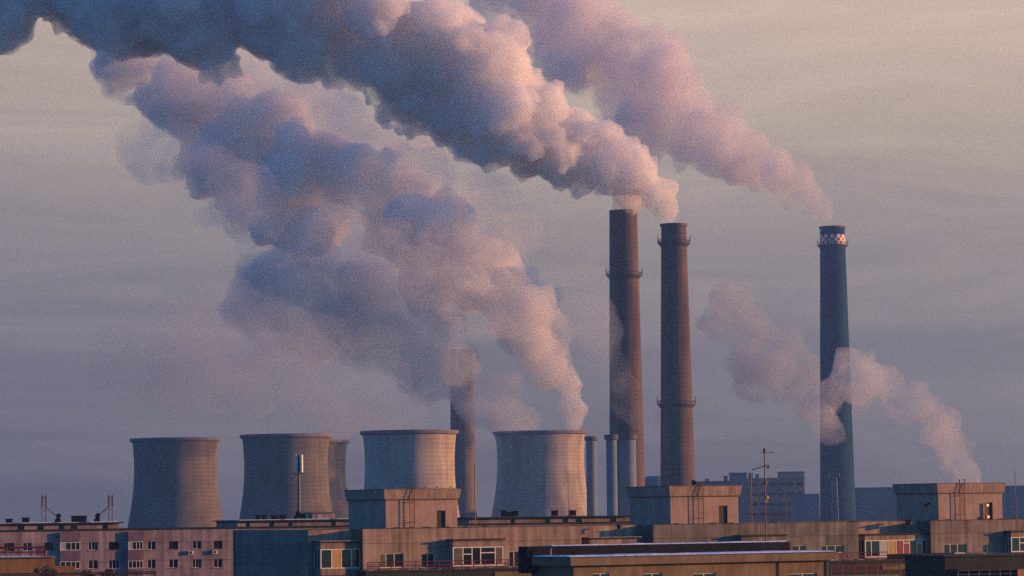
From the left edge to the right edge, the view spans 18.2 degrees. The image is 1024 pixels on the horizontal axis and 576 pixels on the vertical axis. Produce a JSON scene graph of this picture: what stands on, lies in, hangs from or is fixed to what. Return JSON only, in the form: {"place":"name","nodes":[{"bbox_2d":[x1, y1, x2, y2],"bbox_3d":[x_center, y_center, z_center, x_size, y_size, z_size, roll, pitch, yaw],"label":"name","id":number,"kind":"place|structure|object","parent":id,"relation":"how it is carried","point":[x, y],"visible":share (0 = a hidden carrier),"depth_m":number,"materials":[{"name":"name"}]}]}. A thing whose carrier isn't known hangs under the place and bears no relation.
{"place":"outdoors","nodes":[
{"label":"outdoors","id":0,"kind":"place"},
{"bbox_2d":[0,546,74,575],"bbox_3d":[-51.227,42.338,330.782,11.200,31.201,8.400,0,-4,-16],"label":"ochre house","id":1,"kind":"structure","parent":0,"point":[22,564],"depth_m":328.28,"materials":[{"name":"paint"}]},
{"bbox_2d":[0,571,155,575],"bbox_3d":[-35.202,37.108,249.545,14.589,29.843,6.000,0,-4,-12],"label":"terrace roof","id":2,"kind":"structure","parent":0,"point":[118,573],"depth_m":248.05,"materials":[{"name":"metal"}]},
{"bbox_2d":[0,0,1023,527],"label":"sky","id":3,"kind":"structure","parent":0,"point":[227,220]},
{"bbox_2d":[518,541,838,575],"bbox_3d":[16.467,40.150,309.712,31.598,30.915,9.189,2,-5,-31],"label":"block","id":4,"kind":"structure","parent":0,"point":[753,558],"depth_m":308.08,"materials":[{"name":"concrete"},{"name":"roofing felt"},{"name":"metal"}]},
{"bbox_2d":[593,573,607,575],"bbox_3d":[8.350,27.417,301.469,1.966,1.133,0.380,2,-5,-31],"label":"window","id":5,"kind":"structure","parent":4,"relation":"in","point":[594,574],"depth_m":301.63,"materials":[{"name":"white paint"}]},
{"bbox_2d":[643,573,661,575],"bbox_3d":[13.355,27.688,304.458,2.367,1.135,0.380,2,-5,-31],"label":"window","id":6,"kind":"structure","parent":4,"relation":"in","point":[644,574],"depth_m":304.66,"materials":[{"name":"white paint"}]},
{"bbox_2d":[693,573,714,575],"bbox_3d":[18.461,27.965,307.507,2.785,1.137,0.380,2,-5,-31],"label":"window","id":7,"kind":"structure","parent":4,"relation":"in","point":[694,574],"depth_m":307.61,"materials":[{"name":"white paint"}]},
{"bbox_2d":[753,448,774,540],"bbox_3d":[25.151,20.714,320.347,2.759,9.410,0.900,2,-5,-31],"label":"television aerial","id":8,"kind":"object","parent":4,"relation":"on","point":[765,481],"visible":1,"depth_m":320.48,"materials":[{"name":"red paint"}]},
{"bbox_2d":[789,573,815,575],"bbox_3d":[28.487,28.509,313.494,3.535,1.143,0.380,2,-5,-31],"label":"window","id":9,"kind":"structure","parent":4,"relation":"in","point":[790,574],"depth_m":313.64,"materials":[{"name":"white paint"}]},
{"bbox_2d":[695,476,729,485],"bbox_3d":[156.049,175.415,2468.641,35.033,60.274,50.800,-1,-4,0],"label":"pump house","id":10,"kind":"structure","parent":0,"point":[724,482],"depth_m":2445.41,"materials":[{"name":"concrete"}]},
{"bbox_2d":[751,481,751,522],"bbox_3d":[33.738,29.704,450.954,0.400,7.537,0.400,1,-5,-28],"label":"roof pole","id":11,"kind":"object","parent":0,"point":[751,501],"visible":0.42,"depth_m":450.87,"materials":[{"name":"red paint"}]},
{"bbox_2d":[790,494,819,521],"bbox_3d":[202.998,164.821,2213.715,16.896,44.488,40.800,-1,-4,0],"label":"conveyor house","id":12,"kind":"structure","parent":0,"point":[804,507],"depth_m":2194.81,"materials":[{"name":"grey concrete"}]},
{"bbox_2d":[855,485,1023,520],"bbox_3d":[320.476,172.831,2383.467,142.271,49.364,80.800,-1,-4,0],"label":"turbine hall","id":13,"kind":"structure","parent":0,"point":[875,503],"depth_m":2344.43,"materials":[{"name":"grey concrete"}]},
{"bbox_2d":[902,553,1023,575],"bbox_3d":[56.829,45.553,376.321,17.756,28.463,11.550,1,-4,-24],"label":"corner building","id":14,"kind":"structure","parent":0,"point":[992,564],"depth_m":373.01,"materials":[{"name":"concrete"}]},
{"bbox_2d":[1015,480,1015,511],"bbox_3d":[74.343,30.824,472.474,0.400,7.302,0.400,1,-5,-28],"label":"roof pole","id":15,"kind":"object","parent":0,"point":[1015,495],"visible":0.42,"depth_m":472.43,"materials":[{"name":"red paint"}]},
{"label":"ground","id":16,"kind":"structure","parent":0,"visible":0},
{"bbox_2d":[33,564,56,574],"bbox_3d":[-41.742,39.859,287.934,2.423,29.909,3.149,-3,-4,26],"label":"tree","id":17,"kind":"object","parent":16,"relation":"on","point":[46,569],"visible":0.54,"depth_m":288.65,"materials":[{"name":"green plant"}]},
{"bbox_2d":[81,569,95,575],"bbox_3d":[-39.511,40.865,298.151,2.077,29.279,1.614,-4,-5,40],"label":"tree","id":18,"kind":"object","parent":16,"relation":"on","point":[87,573],"visible":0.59,"depth_m":298.82,"materials":[{"name":"green plant"}]},
{"bbox_2d":[100,568,116,575],"bbox_3d":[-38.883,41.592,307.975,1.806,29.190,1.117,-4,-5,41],"label":"tree","id":19,"kind":"object","parent":16,"relation":"on","point":[109,570],"visible":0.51,"depth_m":308.62,"materials":[{"name":"green plant"}]},
{"bbox_2d":[127,437,222,527],"bbox_3d":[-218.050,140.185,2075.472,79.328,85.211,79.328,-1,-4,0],"label":"cooling tower","id":20,"kind":"structure","parent":16,"relation":"on","point":[175,482],"depth_m":2052.40,"materials":[{"name":"concrete"}]},
{"bbox_2d":[239,433,332,521],"bbox_3d":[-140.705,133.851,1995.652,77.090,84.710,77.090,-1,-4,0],"label":"cooling tower","id":21,"kind":"structure","parent":16,"relation":"on","point":[270,484],"depth_m":1973.92,"materials":[{"name":"concrete"}]},
{"bbox_2d":[0,510,629,575],"bbox_3d":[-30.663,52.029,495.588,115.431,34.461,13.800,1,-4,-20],"label":"apartment block","id":22,"kind":"structure","parent":16,"relation":"on","point":[80,543],"depth_m":481.79,"materials":[{"name":"concrete"}]},
{"bbox_2d":[4,543,14,551],"bbox_3d":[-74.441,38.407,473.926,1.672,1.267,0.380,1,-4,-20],"label":"window","id":23,"kind":"structure","parent":22,"relation":"in","point":[5,544],"depth_m":474.00,"materials":[{"name":"glass"}]},
{"bbox_2d":[22,543,31,551],"bbox_3d":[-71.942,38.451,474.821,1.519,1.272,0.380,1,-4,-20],"label":"window","id":24,"kind":"structure","parent":22,"relation":"in","point":[24,544],"depth_m":474.99,"materials":[{"name":"white paint"}]},
{"bbox_2d":[44,543,52,550],"bbox_3d":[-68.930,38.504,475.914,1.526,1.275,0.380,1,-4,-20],"label":"window","id":25,"kind":"structure","parent":22,"relation":"in","point":[48,546],"depth_m":476.03,"materials":[{"name":"glass"}]},
{"bbox_2d":[41,494,60,521],"bbox_3d":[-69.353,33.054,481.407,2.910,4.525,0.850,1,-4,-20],"label":"twin mast","id":26,"kind":"object","parent":22,"relation":"on","point":[58,517],"visible":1,"depth_m":481.14,"materials":[{"name":"metal"}]},
{"bbox_2d":[88,542,98,550],"bbox_3d":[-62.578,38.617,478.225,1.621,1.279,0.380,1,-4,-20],"label":"window","id":27,"kind":"structure","parent":22,"relation":"in","point":[93,546],"depth_m":478.36,"materials":[{"name":"white paint"}]},
{"bbox_2d":[89,560,97,568],"bbox_3d":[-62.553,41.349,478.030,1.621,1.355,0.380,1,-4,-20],"label":"window","id":28,"kind":"structure","parent":22,"relation":"in","point":[93,564],"depth_m":478.13,"materials":[{"name":"white paint"}]},
{"bbox_2d":[94,494,112,521],"bbox_3d":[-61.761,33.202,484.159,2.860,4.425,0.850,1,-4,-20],"label":"twin mast","id":29,"kind":"object","parent":22,"relation":"on","point":[97,516],"visible":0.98,"depth_m":484.35,"materials":[{"name":"metal"}]},
{"bbox_2d":[108,542,118,550],"bbox_3d":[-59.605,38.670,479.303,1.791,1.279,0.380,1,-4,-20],"label":"window","id":30,"kind":"structure","parent":22,"relation":"in","point":[112,545],"depth_m":479.42,"materials":[{"name":"glass"}]},
{"bbox_2d":[109,560,118,568],"bbox_3d":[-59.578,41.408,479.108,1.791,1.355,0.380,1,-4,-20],"label":"window","id":31,"kind":"structure","parent":22,"relation":"in","point":[113,564],"depth_m":479.18,"materials":[{"name":"white paint"}]},
{"bbox_2d":[147,560,155,568],"bbox_3d":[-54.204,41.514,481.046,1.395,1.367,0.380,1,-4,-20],"label":"window","id":32,"kind":"structure","parent":22,"relation":"in","point":[151,563],"depth_m":481.17,"materials":[{"name":"white paint"}]},
{"bbox_2d":[148,541,155,549],"bbox_3d":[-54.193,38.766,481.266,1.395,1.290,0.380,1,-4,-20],"label":"window","id":33,"kind":"structure","parent":22,"relation":"in","point":[151,544],"depth_m":481.41,"materials":[{"name":"white paint"}]},
{"bbox_2d":[169,559,177,568],"bbox_3d":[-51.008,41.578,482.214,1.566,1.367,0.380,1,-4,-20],"label":"window","id":34,"kind":"structure","parent":22,"relation":"in","point":[173,563],"depth_m":482.35,"materials":[{"name":"white paint"}]},
{"bbox_2d":[169,541,178,549],"bbox_3d":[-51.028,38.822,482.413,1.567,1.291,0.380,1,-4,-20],"label":"window","id":35,"kind":"structure","parent":22,"relation":"in","point":[173,545],"depth_m":482.47,"materials":[{"name":"glass"}]},
{"bbox_2d":[192,541,200,549],"bbox_3d":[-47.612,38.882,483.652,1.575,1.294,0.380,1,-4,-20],"label":"window","id":36,"kind":"structure","parent":22,"relation":"in","point":[196,544],"depth_m":483.77,"materials":[{"name":"white paint"}]},
{"bbox_2d":[192,559,200,567],"bbox_3d":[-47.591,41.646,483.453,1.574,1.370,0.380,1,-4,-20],"label":"window","id":37,"kind":"structure","parent":22,"relation":"in","point":[196,562],"depth_m":483.53,"materials":[{"name":"white paint"}]},
{"bbox_2d":[214,541,221,548],"bbox_3d":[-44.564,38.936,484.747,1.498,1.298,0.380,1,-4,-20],"label":"window","id":38,"kind":"structure","parent":22,"relation":"in","point":[217,544],"depth_m":484.83,"materials":[{"name":"black glass"}]},
{"bbox_2d":[214,559,222,567],"bbox_3d":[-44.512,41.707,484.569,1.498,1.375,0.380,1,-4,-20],"label":"window","id":39,"kind":"structure","parent":22,"relation":"in","point":[217,562],"depth_m":484.71,"materials":[{"name":"white paint"}]},
{"bbox_2d":[292,455,304,518],"bbox_3d":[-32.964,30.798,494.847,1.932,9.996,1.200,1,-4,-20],"label":"phone mast","id":40,"kind":"object","parent":22,"relation":"on","point":[299,514],"visible":1,"depth_m":494.68,"materials":[{"name":"metal"}]},
{"bbox_2d":[567,487,569,515],"bbox_3d":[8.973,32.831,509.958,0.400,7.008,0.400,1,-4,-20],"label":"roof pole","id":41,"kind":"object","parent":22,"relation":"on","point":[568,502],"visible":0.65,"depth_m":509.82,"materials":[{"name":"grey metal"}]},
{"bbox_2d":[328,439,348,518],"bbox_3d":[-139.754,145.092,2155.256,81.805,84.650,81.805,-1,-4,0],"label":"cooling tower","id":42,"kind":"structure","parent":16,"relation":"on","point":[337,467],"depth_m":2139.98,"materials":[{"name":"concrete"}]},
{"bbox_2d":[360,430,459,516],"bbox_3d":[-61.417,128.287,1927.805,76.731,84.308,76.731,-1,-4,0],"label":"cooling tower","id":43,"kind":"structure","parent":16,"relation":"on","point":[405,459],"depth_m":1905.74,"materials":[{"name":"concrete"}]},
{"bbox_2d":[450,349,476,518],"bbox_3d":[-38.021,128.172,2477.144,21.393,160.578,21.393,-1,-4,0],"label":"chimney","id":44,"kind":"object","parent":16,"relation":"on","point":[462,418],"visible":0.65,"depth_m":2470.93,"materials":[{"name":"concrete"}]},
{"bbox_2d":[491,430,587,517],"bbox_3d":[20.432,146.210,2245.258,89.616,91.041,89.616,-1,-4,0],"label":"cooling tower","id":45,"kind":"structure","parent":16,"relation":"on","point":[539,472],"depth_m":2219.17,"materials":[{"name":"concrete"}]},
{"bbox_2d":[584,436,597,515],"bbox_3d":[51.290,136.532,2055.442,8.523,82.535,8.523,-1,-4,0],"label":"short stack","id":46,"kind":"object","parent":16,"relation":"on","point":[591,477],"visible":0.76,"depth_m":2053.95,"materials":[{"name":"metal"}]},
{"bbox_2d":[604,434,617,515],"bbox_3d":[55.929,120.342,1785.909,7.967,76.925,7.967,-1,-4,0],"label":"short stack","id":47,"kind":"object","parent":16,"relation":"on","point":[611,472],"visible":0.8,"depth_m":1784.64,"materials":[{"name":"metal"}]},
{"bbox_2d":[606,209,644,514],"bbox_3d":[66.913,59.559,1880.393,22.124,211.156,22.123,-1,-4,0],"label":"chimney","id":48,"kind":"object","parent":16,"relation":"on","point":[624,275],"visible":0.73,"depth_m":1875.42,"materials":[{"name":"concrete"}]},
{"bbox_2d":[618,434,637,514],"bbox_3d":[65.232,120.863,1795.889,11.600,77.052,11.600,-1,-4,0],"label":"short stack","id":49,"kind":"object","parent":16,"relation":"on","point":[627,461],"visible":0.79,"depth_m":1793.24,"materials":[{"name":"metal"}]},
{"bbox_2d":[233,479,1023,575],"bbox_3d":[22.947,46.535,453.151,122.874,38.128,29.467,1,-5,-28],"label":"apartment block","id":50,"kind":"structure","parent":16,"relation":"on","point":[395,526],"depth_m":438.24,"materials":[{"name":"concrete"}]},
{"bbox_2d":[380,553,404,567],"bbox_3d":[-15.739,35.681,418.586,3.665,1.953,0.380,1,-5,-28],"label":"window","id":51,"kind":"structure","parent":50,"relation":"in","point":[395,558],"depth_m":418.66,"materials":[{"name":"white paint"}]},
{"bbox_2d":[421,553,433,568],"bbox_3d":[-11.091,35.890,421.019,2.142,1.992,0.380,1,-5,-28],"label":"window","id":52,"kind":"structure","parent":50,"relation":"in","point":[424,556],"depth_m":421.12,"materials":[{"name":"white paint"}]},
{"bbox_2d":[474,463,475,526],"bbox_3d":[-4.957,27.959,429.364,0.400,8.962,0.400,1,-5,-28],"label":"roof pole","id":53,"kind":"object","parent":50,"relation":"on","point":[475,495],"visible":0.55,"depth_m":429.35,"materials":[{"name":"grey metal"}]},
{"bbox_2d":[509,551,518,566],"bbox_3d":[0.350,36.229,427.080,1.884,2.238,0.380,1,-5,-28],"label":"window","id":54,"kind":"structure","parent":50,"relation":"in","point":[512,554],"depth_m":427.13,"materials":[{"name":"white paint"}]},
{"bbox_2d":[793,545,805,549],"bbox_3d":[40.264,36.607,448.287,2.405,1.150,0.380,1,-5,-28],"label":"window","id":55,"kind":"structure","parent":50,"relation":"in","point":[795,547],"depth_m":448.50,"materials":[{"name":"grey glass"}]},
{"bbox_2d":[822,545,843,552],"bbox_3d":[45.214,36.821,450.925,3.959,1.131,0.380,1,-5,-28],"label":"window","id":56,"kind":"structure","parent":50,"relation":"in","point":[840,548],"depth_m":451.14,"materials":[{"name":"grey glass"}]},
{"bbox_2d":[828,565,899,575],"bbox_3d":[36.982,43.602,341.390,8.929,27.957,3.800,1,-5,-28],"label":"railing","id":57,"kind":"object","parent":50,"relation":"on","point":[865,570],"visible":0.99,"depth_m":341.13,"materials":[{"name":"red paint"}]},
{"bbox_2d":[944,543,967,553],"bbox_3d":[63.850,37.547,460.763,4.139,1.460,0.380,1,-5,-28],"label":"window","id":58,"kind":"structure","parent":50,"relation":"in","point":[948,548],"depth_m":460.94,"materials":[{"name":"glass"}]},
{"bbox_2d":[983,543,993,552],"bbox_3d":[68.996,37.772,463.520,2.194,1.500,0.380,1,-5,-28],"label":"window","id":59,"kind":"structure","parent":50,"relation":"in","point":[987,548],"depth_m":463.65,"materials":[{"name":"glass"}]},
{"bbox_2d":[645,476,659,485],"bbox_3d":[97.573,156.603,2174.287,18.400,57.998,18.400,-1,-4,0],"label":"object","id":60,"kind":"object","parent":16,"relation":"on","point":[652,480],"visible":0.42,"depth_m":2167.77,"materials":[{"name":"grey concrete"}]},
{"bbox_2d":[355,552,954,575],"bbox_3d":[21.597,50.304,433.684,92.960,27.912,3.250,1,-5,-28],"label":"terrace building","id":61,"kind":"structure","parent":16,"relation":"on","point":[890,559],"depth_m":420.92,"materials":[{"name":"concrete"}]},
{"bbox_2d":[657,223,695,485],"bbox_3d":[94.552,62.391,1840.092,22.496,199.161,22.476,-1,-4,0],"label":"chimney","id":62,"kind":"object","parent":16,"relation":"on","point":[676,404],"visible":0.84,"depth_m":1834.62,"materials":[{"name":"concrete"}]},
{"bbox_2d":[729,472,747,522],"bbox_3d":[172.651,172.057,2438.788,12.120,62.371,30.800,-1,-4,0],"label":"filter house","id":63,"kind":"structure","parent":16,"relation":"on","point":[738,478],"depth_m":2424.95,"materials":[{"name":"grey concrete"}]},
{"bbox_2d":[747,473,804,521],"bbox_3d":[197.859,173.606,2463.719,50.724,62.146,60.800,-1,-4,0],"label":"boiler house","id":64,"kind":"structure","parent":16,"relation":"on","point":[779,490],"depth_m":2434.64,"materials":[{"name":"concrete"}]},
{"bbox_2d":[777,471,804,489],"bbox_3d":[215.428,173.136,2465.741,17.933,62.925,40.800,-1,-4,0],"label":"stair tower","id":65,"kind":"structure","parent":16,"relation":"on","point":[794,474],"depth_m":2447.78,"materials":[{"name":"grey concrete"}]},
{"bbox_2d":[828,473,839,520],"bbox_3d":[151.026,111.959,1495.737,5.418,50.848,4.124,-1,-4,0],"label":"short concrete stack","id":66,"kind":"object","parent":16,"relation":"on","point":[836,500],"visible":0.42,"depth_m":1495.65,"materials":[{"name":"concrete"}]},
{"bbox_2d":[817,225,855,520],"bbox_3d":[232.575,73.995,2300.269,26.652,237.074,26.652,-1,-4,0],"label":"chimney","id":67,"kind":"object","parent":16,"relation":"on","point":[836,445],"visible":0.87,"depth_m":2292.36,"materials":[{"name":"concrete"}]}
]}

